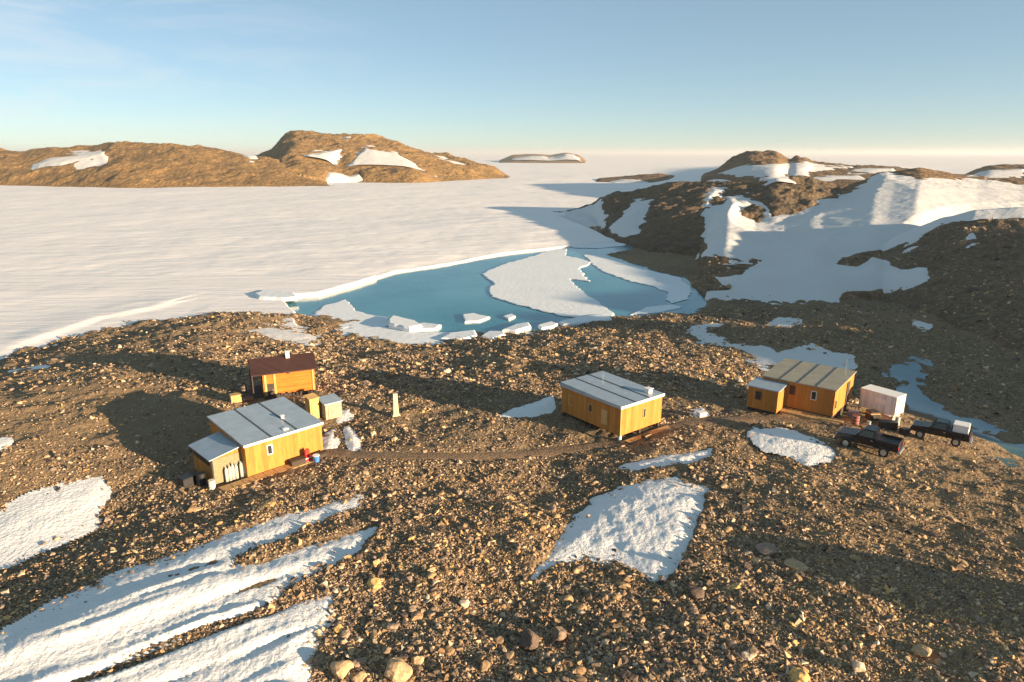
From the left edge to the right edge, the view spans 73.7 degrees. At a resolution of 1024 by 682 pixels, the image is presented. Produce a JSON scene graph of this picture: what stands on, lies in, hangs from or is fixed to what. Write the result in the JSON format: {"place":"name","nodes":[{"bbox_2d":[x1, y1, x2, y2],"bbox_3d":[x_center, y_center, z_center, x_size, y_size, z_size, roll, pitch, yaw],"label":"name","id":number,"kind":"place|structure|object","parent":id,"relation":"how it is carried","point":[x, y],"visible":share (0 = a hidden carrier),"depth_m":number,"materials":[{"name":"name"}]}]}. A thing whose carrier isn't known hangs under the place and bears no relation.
{"place":"outdoors","nodes":[
{"label":"outdoors","id":0,"kind":"place"},
{"bbox_2d":[0,141,329,187],"bbox_3d":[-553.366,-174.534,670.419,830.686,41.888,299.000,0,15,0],"label":"hill","id":1,"kind":"structure","parent":0,"point":[128,164],"depth_m":585.57,"materials":[{"name":"stone"}]},
{"bbox_2d":[31,150,108,169],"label":"snow patch","id":2,"kind":"object","parent":1,"relation":"on","point":[99,158],"visible":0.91,"depth_m":609.28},
{"bbox_2d":[257,130,509,182],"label":"hill","id":3,"kind":"structure","parent":0,"point":[291,149],"depth_m":713.37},
{"bbox_2d":[304,149,342,164],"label":"snow patch","id":4,"kind":"object","parent":3,"relation":"on","point":[333,157],"visible":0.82,"depth_m":684.71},
{"bbox_2d":[326,172,362,183],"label":"snow patch","id":5,"kind":"object","parent":3,"relation":"on","point":[333,177],"visible":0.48,"depth_m":635.70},
{"bbox_2d":[348,145,436,176],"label":"snow patch","id":6,"kind":"object","parent":3,"relation":"on","point":[365,156],"visible":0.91,"depth_m":689.76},
{"bbox_2d":[285,235,706,334],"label":"lake","id":7,"kind":"structure","parent":0,"point":[446,297],"depth_m":132.48,"materials":[{"name":"liquid"}]},
{"bbox_2d":[312,299,388,328],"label":"ice floe","id":8,"kind":"object","parent":7,"relation":"on","point":[343,310],"visible":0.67,"depth_m":116.55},
{"bbox_2d":[332,327,449,344],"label":"ice floe","id":9,"kind":"object","parent":7,"relation":"on","point":[411,338],"visible":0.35,"depth_m":104.36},
{"bbox_2d":[388,315,421,331],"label":"ice block","id":10,"kind":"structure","parent":7,"relation":"on","point":[401,323],"depth_m":107.69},
{"bbox_2d":[416,323,441,331],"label":"ice block","id":11,"kind":"object","parent":7,"relation":"on","point":[425,327],"depth_m":107.45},
{"bbox_2d":[440,330,476,339],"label":"ice block","id":12,"kind":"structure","parent":7,"relation":"on","point":[468,334],"depth_m":102.61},
{"bbox_2d":[462,313,489,322],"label":"ice block","id":13,"kind":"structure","parent":7,"relation":"on","point":[472,318],"depth_m":114.98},
{"bbox_2d":[481,331,504,338],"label":"ice block","id":14,"kind":"object","parent":7,"relation":"on","point":[491,334],"depth_m":103.38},
{"bbox_2d":[502,322,530,333],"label":"ice block","id":15,"kind":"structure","parent":7,"relation":"on","point":[519,328],"depth_m":106.91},
{"bbox_2d":[482,249,613,316],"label":"ice floe","id":16,"kind":"object","parent":7,"relation":"on","point":[542,282],"visible":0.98,"depth_m":144.63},
{"bbox_2d":[538,321,557,330],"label":"ice block","id":17,"kind":"object","parent":7,"relation":"on","point":[547,326],"depth_m":108.90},
{"bbox_2d":[558,313,613,325],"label":"ice block","id":18,"kind":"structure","parent":7,"relation":"on","point":[578,320],"depth_m":113.05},
{"bbox_2d":[571,242,625,247],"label":"ice floe","id":19,"kind":"object","parent":7,"relation":"on","point":[604,244],"visible":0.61,"depth_m":205.56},
{"bbox_2d":[584,255,691,302],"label":"ice floe","id":20,"kind":"object","parent":7,"relation":"on","point":[677,289],"visible":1,"depth_m":152.88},
{"bbox_2d":[631,305,681,314],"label":"ice floe","id":21,"kind":"object","parent":7,"relation":"on","point":[655,309],"visible":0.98,"depth_m":121.68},
{"bbox_2d":[0,211,1023,681],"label":"ground","id":22,"kind":"structure","parent":0,"point":[666,263],"depth_m":52.80,"materials":[{"name":"gravel"}]},
{"bbox_2d":[0,437,13,449],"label":"snow patch","id":23,"kind":"object","parent":22,"relation":"on","point":[4,441],"visible":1,"depth_m":51.34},
{"bbox_2d":[7,365,49,372],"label":"snow patch","id":24,"kind":"object","parent":22,"relation":"on","point":[38,367],"visible":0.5,"depth_m":79.33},
{"bbox_2d":[0,476,111,569],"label":"snow patch","id":25,"kind":"object","parent":22,"relation":"on","point":[32,521],"visible":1,"depth_m":43.10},
{"bbox_2d":[177,473,196,487],"bbox_3d":[-22.385,9.613,47.052,0.732,0.635,0.942,11,19,34],"label":"storage crate","id":26,"kind":"object","parent":22,"relation":"on","point":[186,480],"visible":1,"depth_m":46.82,"materials":[{"name":"black plastic"}]},
{"bbox_2d":[0,494,377,681],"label":"snow patch","id":27,"kind":"object","parent":22,"relation":"on","point":[74,638],"visible":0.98,"depth_m":32.48,"materials":[{"name":"snow"}]},
{"bbox_2d":[196,471,206,486],"bbox_3d":[-21.399,9.493,47.024,0.610,0.880,0.610,15,21,43],"label":"drum","id":28,"kind":"object","parent":22,"relation":"on","point":[201,478],"visible":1,"depth_m":46.84,"materials":[{"name":"black plastic"}]},
{"bbox_2d":[208,479,215,490],"bbox_3d":[-20.409,9.779,46.442,0.470,0.700,0.470,-15,21,-43],"label":"drum","id":29,"kind":"object","parent":22,"relation":"on","point":[211,485],"visible":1,"depth_m":46.29,"materials":[{"name":"white metal"}]},
{"bbox_2d":[229,392,241,402],"bbox_3d":[-25.237,5.197,62.340,0.942,0.735,0.732,-10,18,-33],"label":"timber crate","id":30,"kind":"object","parent":22,"relation":"on","point":[235,397],"visible":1,"depth_m":62.13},
{"bbox_2d":[188,396,323,484],"bbox_3d":[-19.242,7.567,50.836,6.170,3.643,8.270,15,21,43],"label":"hut","id":31,"kind":"object","parent":22,"relation":"on","point":[261,437],"visible":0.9,"depth_m":49.44,"materials":[{"name":"yellow wood"}]},
{"bbox_2d":[219,460,313,491],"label":"boardwalk","id":32,"kind":"structure","parent":22,"relation":"on","point":[252,479],"depth_m":47.71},
{"bbox_2d":[288,455,305,466],"bbox_3d":[-15.668,8.820,49.840,1.142,0.485,0.532,-15,21,-43],"label":"storage crate","id":33,"kind":"object","parent":32,"relation":"on","point":[297,461],"visible":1,"depth_m":49.66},
{"bbox_2d":[248,350,316,397],"bbox_3d":[-22.675,3.150,65.805,7.060,4.520,4.560,-7,17,-23],"label":"hut","id":34,"kind":"object","parent":22,"relation":"on","point":[287,373],"visible":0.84,"depth_m":64.63,"materials":[{"name":"orange wood"}]},
{"bbox_2d":[267,383,274,395],"bbox_3d":[-22.598,4.630,64.044,0.590,1.300,0.076,-7,17,-23],"label":"door","id":35,"kind":"structure","parent":34,"relation":"in","point":[270,387],"depth_m":64.02,"materials":[{"name":"wood"}]},
{"bbox_2d":[249,323,325,345],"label":"snow patch","id":36,"kind":"object","parent":22,"relation":"on","point":[283,334],"visible":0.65,"depth_m":100.20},
{"bbox_2d":[265,390,317,398],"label":"stone bank","id":37,"kind":"structure","parent":22,"relation":"on","point":[293,394],"depth_m":64.47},
{"bbox_2d":[303,393,319,417],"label":"outhouse","id":38,"kind":"structure","parent":22,"relation":"on","point":[311,403],"depth_m":57.97,"materials":[{"name":"wood"}]},
{"bbox_2d":[311,401,318,417],"bbox_3d":[-16.723,6.020,58.049,0.600,1.800,0.076,-15,21,-43],"label":"door","id":39,"kind":"structure","parent":38,"relation":"in","point":[314,405],"depth_m":57.99,"materials":[{"name":"wood"}]},
{"bbox_2d":[312,653,323,664],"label":"boulder","id":40,"kind":"object","parent":22,"relation":"on","point":[318,658],"visible":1,"depth_m":30.45,"materials":[{"name":"stone"}]},
{"bbox_2d":[319,393,342,419],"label":"shed","id":41,"kind":"structure","parent":22,"relation":"on","point":[330,406],"depth_m":58.48,"materials":[{"name":"wood"}]},
{"bbox_2d":[328,405,335,419],"bbox_3d":[-15.378,6.222,58.350,0.600,1.450,0.066,-13,20,-38],"label":"door","id":42,"kind":"structure","parent":41,"relation":"in","point":[331,409],"depth_m":58.29,"materials":[{"name":"wood"}]},
{"bbox_2d":[322,430,340,449],"bbox_3d":[-14.351,7.926,53.906,1.580,0.161,5.146,-5,16,-16],"label":"snow patch","id":43,"kind":"object","parent":22,"relation":"on","point":[330,441],"visible":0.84,"depth_m":53.80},
{"bbox_2d":[330,660,353,679],"bbox_3d":[-7.505,14.346,29.847,1.009,0.913,1.014,8,17,27],"label":"boulder","id":44,"kind":"object","parent":22,"relation":"on","point":[342,669],"visible":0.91,"depth_m":29.51,"materials":[{"name":"stone"}]},
{"bbox_2d":[339,629,349,637],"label":"boulder","id":45,"kind":"object","parent":22,"relation":"on","point":[345,633],"visible":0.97,"depth_m":31.84,"materials":[{"name":"stone"}]},
{"bbox_2d":[336,409,353,423],"bbox_3d":[-14.783,6.392,59.721,1.912,0.232,4.534,-4,16,-15],"label":"snow patch","id":46,"kind":"object","parent":22,"relation":"on","point":[347,415],"visible":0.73,"depth_m":58.88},
{"bbox_2d":[343,426,361,450],"bbox_3d":[-12.742,7.784,54.470,1.295,0.135,5.878,-4,16,-15],"label":"snow patch","id":47,"kind":"object","parent":22,"relation":"on","point":[353,444],"visible":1,"depth_m":54.16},
{"bbox_2d":[351,671,366,681],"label":"boulder","id":48,"kind":"object","parent":22,"relation":"on","point":[360,676],"visible":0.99,"depth_m":29.32,"materials":[{"name":"stone"}]},
{"bbox_2d":[367,577,381,588],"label":"boulder","id":49,"kind":"object","parent":22,"relation":"on","point":[374,582],"visible":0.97,"depth_m":35.37,"materials":[{"name":"stone"}]},
{"bbox_2d":[391,392,400,417],"bbox_3d":[-10.100,5.582,59.200,0.840,2.230,0.840,-6,16,-19],"label":"marker post","id":50,"kind":"object","parent":22,"relation":"on","point":[395,413],"visible":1,"depth_m":59.02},
{"bbox_2d":[384,656,412,681],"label":"boulder","id":51,"kind":"object","parent":22,"relation":"on","point":[398,669],"visible":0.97,"depth_m":29.33,"materials":[{"name":"stone"}]},
{"bbox_2d":[411,656,424,666],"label":"boulder","id":52,"kind":"object","parent":22,"relation":"on","point":[417,660],"visible":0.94,"depth_m":30.17,"materials":[{"name":"stone"}]},
{"bbox_2d":[443,645,454,655],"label":"boulder","id":53,"kind":"object","parent":22,"relation":"on","point":[449,650],"visible":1,"depth_m":30.70,"materials":[{"name":"stone"}]},
{"bbox_2d":[480,660,489,671],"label":"boulder","id":54,"kind":"object","parent":22,"relation":"on","point":[484,665],"visible":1,"depth_m":29.79,"materials":[{"name":"stone"}]},
{"bbox_2d":[501,650,513,659],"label":"boulder","id":55,"kind":"object","parent":22,"relation":"on","point":[508,655],"visible":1,"depth_m":30.53,"materials":[{"name":"stone"}]},
{"bbox_2d":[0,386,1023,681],"bbox_3d":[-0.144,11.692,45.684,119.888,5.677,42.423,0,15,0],"label":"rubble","id":56,"kind":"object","parent":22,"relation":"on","point":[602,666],"visible":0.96,"depth_m":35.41,"materials":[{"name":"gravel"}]},
{"bbox_2d":[0,304,1023,428],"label":"rubble","id":57,"kind":"object","parent":22,"relation":"on","point":[252,352],"visible":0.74,"depth_m":81.71,"materials":[{"name":"stone"}]},
{"bbox_2d":[499,395,555,417],"bbox_3d":[2.562,6.088,61.682,5.484,0.760,10.354,14,21,41],"label":"snow patch","id":58,"kind":"object","parent":22,"relation":"on","point":[546,405],"visible":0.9,"depth_m":60.68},
{"bbox_2d":[520,629,538,649],"bbox_3d":[0.822,13.739,31.511,0.869,0.760,1.011,6,16,19],"label":"boulder","id":59,"kind":"object","parent":22,"relation":"on","point":[529,639],"visible":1,"depth_m":31.29,"materials":[{"name":"stone"}]},
{"bbox_2d":[551,626,566,640],"bbox_3d":[2.234,13.709,32.076,0.695,0.561,0.738,-8,17,-27],"label":"boulder","id":60,"kind":"object","parent":22,"relation":"on","point":[559,633],"visible":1,"depth_m":31.86,"materials":[{"name":"stone"}]},
{"bbox_2d":[573,674,586,681],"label":"boulder","id":61,"kind":"object","parent":22,"relation":"on","point":[578,678],"visible":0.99,"depth_m":28.90,"materials":[{"name":"stone"}]},
{"bbox_2d":[575,666,585,675],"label":"boulder","id":62,"kind":"object","parent":22,"relation":"on","point":[581,670],"visible":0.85,"depth_m":29.55,"materials":[{"name":"stone"}]},
{"bbox_2d":[560,371,664,440],"bbox_3d":[8.359,5.209,57.792,5.180,4.500,7.160,-12,19,-36],"label":"hut","id":63,"kind":"object","parent":22,"relation":"on","point":[616,405],"visible":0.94,"depth_m":56.15,"materials":[{"name":"yellow wood"}]},
{"bbox_2d":[601,408,607,424],"bbox_3d":[7.460,6.125,55.121,0.092,1.270,0.720,-12,19,-36],"label":"door","id":64,"kind":"structure","parent":63,"relation":"in","point":[604,413],"depth_m":55.05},
{"bbox_2d":[531,476,710,584],"bbox_3d":[7.211,11.415,41.492,8.253,0.982,16.008,7,17,23],"label":"snow patch","id":65,"kind":"object","parent":22,"relation":"on","point":[643,526],"visible":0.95,"depth_m":40.98,"materials":[{"name":"snow"}]},
{"bbox_2d":[619,670,630,680],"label":"boulder","id":66,"kind":"object","parent":22,"relation":"on","point":[623,674],"visible":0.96,"depth_m":29.17,"materials":[{"name":"stone"}]},
{"bbox_2d":[624,425,668,442],"bbox_3d":[11.126,7.676,55.422,5.200,0.360,0.600,-12,19,-36],"label":"plank step","id":67,"kind":"object","parent":22,"relation":"on","point":[638,437],"visible":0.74,"depth_m":55.18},
{"bbox_2d":[618,448,712,470],"bbox_3d":[12.001,8.951,50.615,10.216,0.715,4.124,-6,17,-22],"label":"snow patch","id":68,"kind":"object","parent":22,"relation":"on","point":[666,460],"visible":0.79,"depth_m":50.27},
{"bbox_2d":[687,585,704,600],"bbox_3d":[9.360,12.839,34.791,0.848,0.661,1.040,7,24,8],"label":"boulder","id":69,"kind":"object","parent":22,"relation":"on","point":[696,593],"visible":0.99,"depth_m":34.47,"materials":[{"name":"stone"}]},
{"bbox_2d":[686,323,731,346],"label":"snow patch","id":70,"kind":"object","parent":22,"relation":"on","point":[699,332],"visible":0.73,"depth_m":99.28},
{"bbox_2d":[741,649,756,660],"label":"boulder","id":71,"kind":"object","parent":22,"relation":"on","point":[747,655],"visible":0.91,"depth_m":30.12,"materials":[{"name":"stone"}]},
{"bbox_2d":[755,542,776,555],"bbox_3d":[14.283,11.675,38.365,1.221,0.434,1.261,-3,16,-11],"label":"boulder","id":72,"kind":"object","parent":22,"relation":"on","point":[766,549],"visible":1,"depth_m":38.08,"materials":[{"name":"stone"}]},
{"bbox_2d":[769,317,802,326],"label":"snow patch","id":73,"kind":"object","parent":22,"relation":"on","point":[781,321],"visible":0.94,"depth_m":107.02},
{"bbox_2d":[747,427,835,465],"bbox_3d":[22.332,8.086,52.940,7.082,0.325,8.200,0,15,0],"label":"snow patch","id":74,"kind":"object","parent":22,"relation":"on","point":[791,443],"visible":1,"depth_m":52.79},
{"bbox_2d":[731,343,857,370],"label":"snow patch","id":75,"kind":"object","parent":22,"relation":"on","point":[765,355],"visible":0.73,"depth_m":87.37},
{"bbox_2d":[784,558,808,571],"bbox_3d":[15.307,12.105,36.840,1.223,0.333,1.083,-1,21,9],"label":"boulder","id":76,"kind":"object","parent":22,"relation":"on","point":[794,564],"visible":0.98,"depth_m":36.65,"materials":[{"name":"stone"}]},
{"bbox_2d":[789,667,809,681],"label":"boulder","id":77,"kind":"object","parent":22,"relation":"on","point":[797,674],"visible":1,"depth_m":28.97,"materials":[{"name":"stone"}]},
{"bbox_2d":[746,358,856,417],"bbox_3d":[26.234,3.981,61.879,6.970,4.900,8.270,13,20,38],"label":"hut","id":78,"kind":"object","parent":22,"relation":"on","point":[820,389],"visible":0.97,"depth_m":60.59,"materials":[{"name":"yellow wood"}]},
{"bbox_2d":[780,407,843,423],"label":"deck","id":79,"kind":"structure","parent":22,"relation":"on","point":[802,414],"depth_m":59.23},
{"bbox_2d":[851,414,859,424],"bbox_3d":[29.063,6.699,57.751,0.610,0.880,0.610,0,15,0],"label":"drum","id":80,"kind":"object","parent":22,"relation":"on","point":[855,419],"visible":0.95,"depth_m":57.54,"materials":[{"name":"brown"}]},
{"bbox_2d":[691,217,1023,343],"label":"rubble","id":81,"kind":"object","parent":22,"relation":"on","point":[968,290],"visible":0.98,"depth_m":119.74,"materials":[{"name":"stone"}]},
{"bbox_2d":[851,660,865,673],"bbox_3d":[15.036,14.148,29.707,0.482,0.610,0.594,1,15,3],"label":"boulder","id":82,"kind":"object","parent":22,"relation":"on","point":[858,666],"visible":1,"depth_m":29.48,"materials":[{"name":"stone"}]},
{"bbox_2d":[834,425,904,457],"bbox_3d":[27.241,7.436,52.054,4.608,1.823,1.834,13,20,39],"label":"pickup truck","id":83,"kind":"object","parent":22,"relation":"on","point":[872,436],"visible":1,"depth_m":51.46,"materials":[{"name":"black paint"}]},
{"bbox_2d":[864,409,879,422],"bbox_3d":[31.325,6.543,59.373,0.842,1.035,0.832,-1,15,-5],"label":"storage crate","id":84,"kind":"object","parent":22,"relation":"on","point":[872,415],"visible":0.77,"depth_m":59.05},
{"bbox_2d":[858,384,906,418],"bbox_3d":[33.261,5.420,61.386,1.683,2.004,3.265,-11,19,-34],"label":"container","id":85,"kind":"object","parent":22,"relation":"on","point":[885,400],"visible":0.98,"depth_m":60.69,"materials":[{"name":"metal"}]},
{"bbox_2d":[895,396,905,414],"bbox_3d":[34.182,5.679,60.086,1.411,1.505,0.059,-11,19,-34],"label":"door","id":86,"kind":"structure","parent":85,"relation":"in","point":[900,401],"depth_m":60.06,"materials":[{"name":"metal"}]},
{"bbox_2d":[878,419,898,429],"bbox_3d":[31.775,7.082,57.701,1.342,0.635,0.732,3,16,10],"label":"storage crate","id":87,"kind":"object","parent":22,"relation":"on","point":[888,424],"visible":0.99,"depth_m":57.40,"materials":[{"name":"black plastic"}]},
{"bbox_2d":[881,413,899,419],"bbox_3d":[33.446,6.813,60.359,1.242,0.785,0.832,-6,16,-19],"label":"supply crate","id":88,"kind":"object","parent":22,"relation":"on","point":[885,416],"visible":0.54,"depth_m":60.02,"materials":[{"name":"brown wood"}]},
{"bbox_2d":[899,427,910,434],"bbox_3d":[32.653,7.484,56.800,0.642,0.485,0.532,-3,16,-10],"label":"storage crate","id":89,"kind":"object","parent":22,"relation":"on","point":[904,430],"visible":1,"depth_m":56.62,"materials":[{"name":"black plastic"}]},
{"bbox_2d":[910,644,931,656],"bbox_3d":[18.288,13.811,30.382,0.768,0.435,0.854,-8,8,-4],"label":"boulder","id":90,"kind":"object","parent":22,"relation":"on","point":[921,650],"visible":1,"depth_m":30.29,"materials":[{"name":"stone"}]},
{"bbox_2d":[912,321,932,331],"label":"snow patch","id":91,"kind":"object","parent":22,"relation":"on","point":[927,326],"visible":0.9,"depth_m":102.98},
{"bbox_2d":[909,418,972,446],"bbox_3d":[35.109,7.304,55.869,4.384,1.711,1.748,12,19,37],"label":"pickup truck","id":92,"kind":"object","parent":22,"relation":"on","point":[941,427],"visible":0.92,"depth_m":55.37,"materials":[{"name":"black paint"}]},
{"bbox_2d":[953,420,970,434],"bbox_3d":[36.153,6.981,54.911,1.092,0.735,1.182,12,19,37],"label":"cargo box","id":93,"kind":"object","parent":92,"relation":"on","point":[962,427],"visible":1,"depth_m":54.59,"materials":[{"name":"white metal"}]},
{"bbox_2d":[0,154,1023,358],"bbox_3d":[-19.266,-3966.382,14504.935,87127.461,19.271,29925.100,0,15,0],"label":"snow field","id":94,"kind":"structure","parent":0,"point":[74,261],"depth_m":230.34,"materials":[{"name":"snow"}]},
{"bbox_2d":[254,289,297,300],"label":"ice block","id":95,"kind":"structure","parent":94,"relation":"on","point":[269,294],"depth_m":127.88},
{"bbox_2d":[0,0,1023,153],"label":"sky","id":96,"kind":"structure","parent":0,"point":[237,76],"materials":[{"name":"blue"}]},
{"bbox_2d":[499,153,585,162],"bbox_3d":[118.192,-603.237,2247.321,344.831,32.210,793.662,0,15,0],"label":"hill","id":97,"kind":"structure","parent":0,"point":[511,157],"depth_m":1994.91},
{"bbox_2d":[510,154,581,161],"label":"snow patch","id":98,"kind":"object","parent":97,"relation":"on","point":[565,157],"visible":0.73,"depth_m":2022.44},
{"bbox_2d":[324,416,818,460],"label":"dirt path","id":99,"kind":"structure","parent":0,"point":[540,452],"depth_m":52.83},
{"bbox_2d":[596,173,673,182],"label":"hill","id":100,"kind":"structure","parent":0,"point":[655,177],"depth_m":679.44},
{"bbox_2d":[610,179,647,182],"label":"snow patch","id":101,"kind":"object","parent":100,"relation":"on","point":[627,181],"visible":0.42,"depth_m":626.60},
{"bbox_2d":[567,177,842,255],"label":"hill","id":102,"kind":"structure","parent":0,"point":[674,223],"depth_m":233.45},
{"bbox_2d":[562,199,608,229],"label":"snow patch","id":103,"kind":"object","parent":102,"relation":"on","point":[590,216],"visible":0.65,"depth_m":280.49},
{"bbox_2d":[609,198,653,236],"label":"snow patch","id":104,"kind":"object","parent":102,"relation":"on","point":[629,221],"visible":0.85,"depth_m":231.19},
{"bbox_2d":[701,150,986,188],"bbox_3d":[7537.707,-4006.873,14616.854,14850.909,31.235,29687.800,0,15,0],"label":"hill","id":105,"kind":"structure","parent":0,"point":[758,157],"depth_m":438.63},
{"bbox_2d":[738,162,815,175],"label":"snow patch","id":106,"kind":"object","parent":105,"relation":"on","point":[786,165],"visible":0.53,"depth_m":410.77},
{"bbox_2d":[759,176,795,185],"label":"snow patch","id":107,"kind":"object","parent":105,"relation":"on","point":[770,180],"visible":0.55,"depth_m":257.96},
{"bbox_2d":[718,161,852,177],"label":"snow patch","id":108,"kind":"object","parent":105,"relation":"on","point":[804,169],"visible":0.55,"depth_m":391.35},
{"bbox_2d":[814,174,864,180],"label":"snow patch","id":109,"kind":"object","parent":105,"relation":"on","point":[834,177],"visible":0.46,"depth_m":360.24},
{"bbox_2d":[847,167,894,173],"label":"snow patch","id":110,"kind":"object","parent":105,"relation":"on","point":[872,170],"visible":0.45,"depth_m":436.58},
{"bbox_2d":[691,167,1023,301],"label":"hill","id":111,"kind":"structure","parent":0,"point":[712,281],"depth_m":152.61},
{"bbox_2d":[695,172,1023,304],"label":"snow patch","id":112,"kind":"object","parent":111,"relation":"on","point":[801,254],"visible":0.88,"depth_m":170.27,"materials":[{"name":"snow"}]},
{"bbox_2d":[880,218,1023,349],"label":"hill","id":113,"kind":"structure","parent":0,"point":[997,299],"depth_m":119.00,"materials":[{"name":"stone"}]},
{"bbox_2d":[966,233,977,247],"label":"snow patch","id":114,"kind":"object","parent":113,"relation":"on","point":[970,236],"visible":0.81,"depth_m":134.50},
{"bbox_2d":[882,356,1023,468],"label":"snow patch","id":115,"kind":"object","parent":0,"point":[917,400],"depth_m":72.17,"materials":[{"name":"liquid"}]},
{"bbox_2d":[966,164,1023,180],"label":"hill","id":116,"kind":"structure","parent":0,"point":[1002,167],"depth_m":531.12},
{"bbox_2d":[968,169,1023,177],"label":"snow patch","id":117,"kind":"object","parent":116,"relation":"on","point":[1017,173],"visible":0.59,"depth_m":499.31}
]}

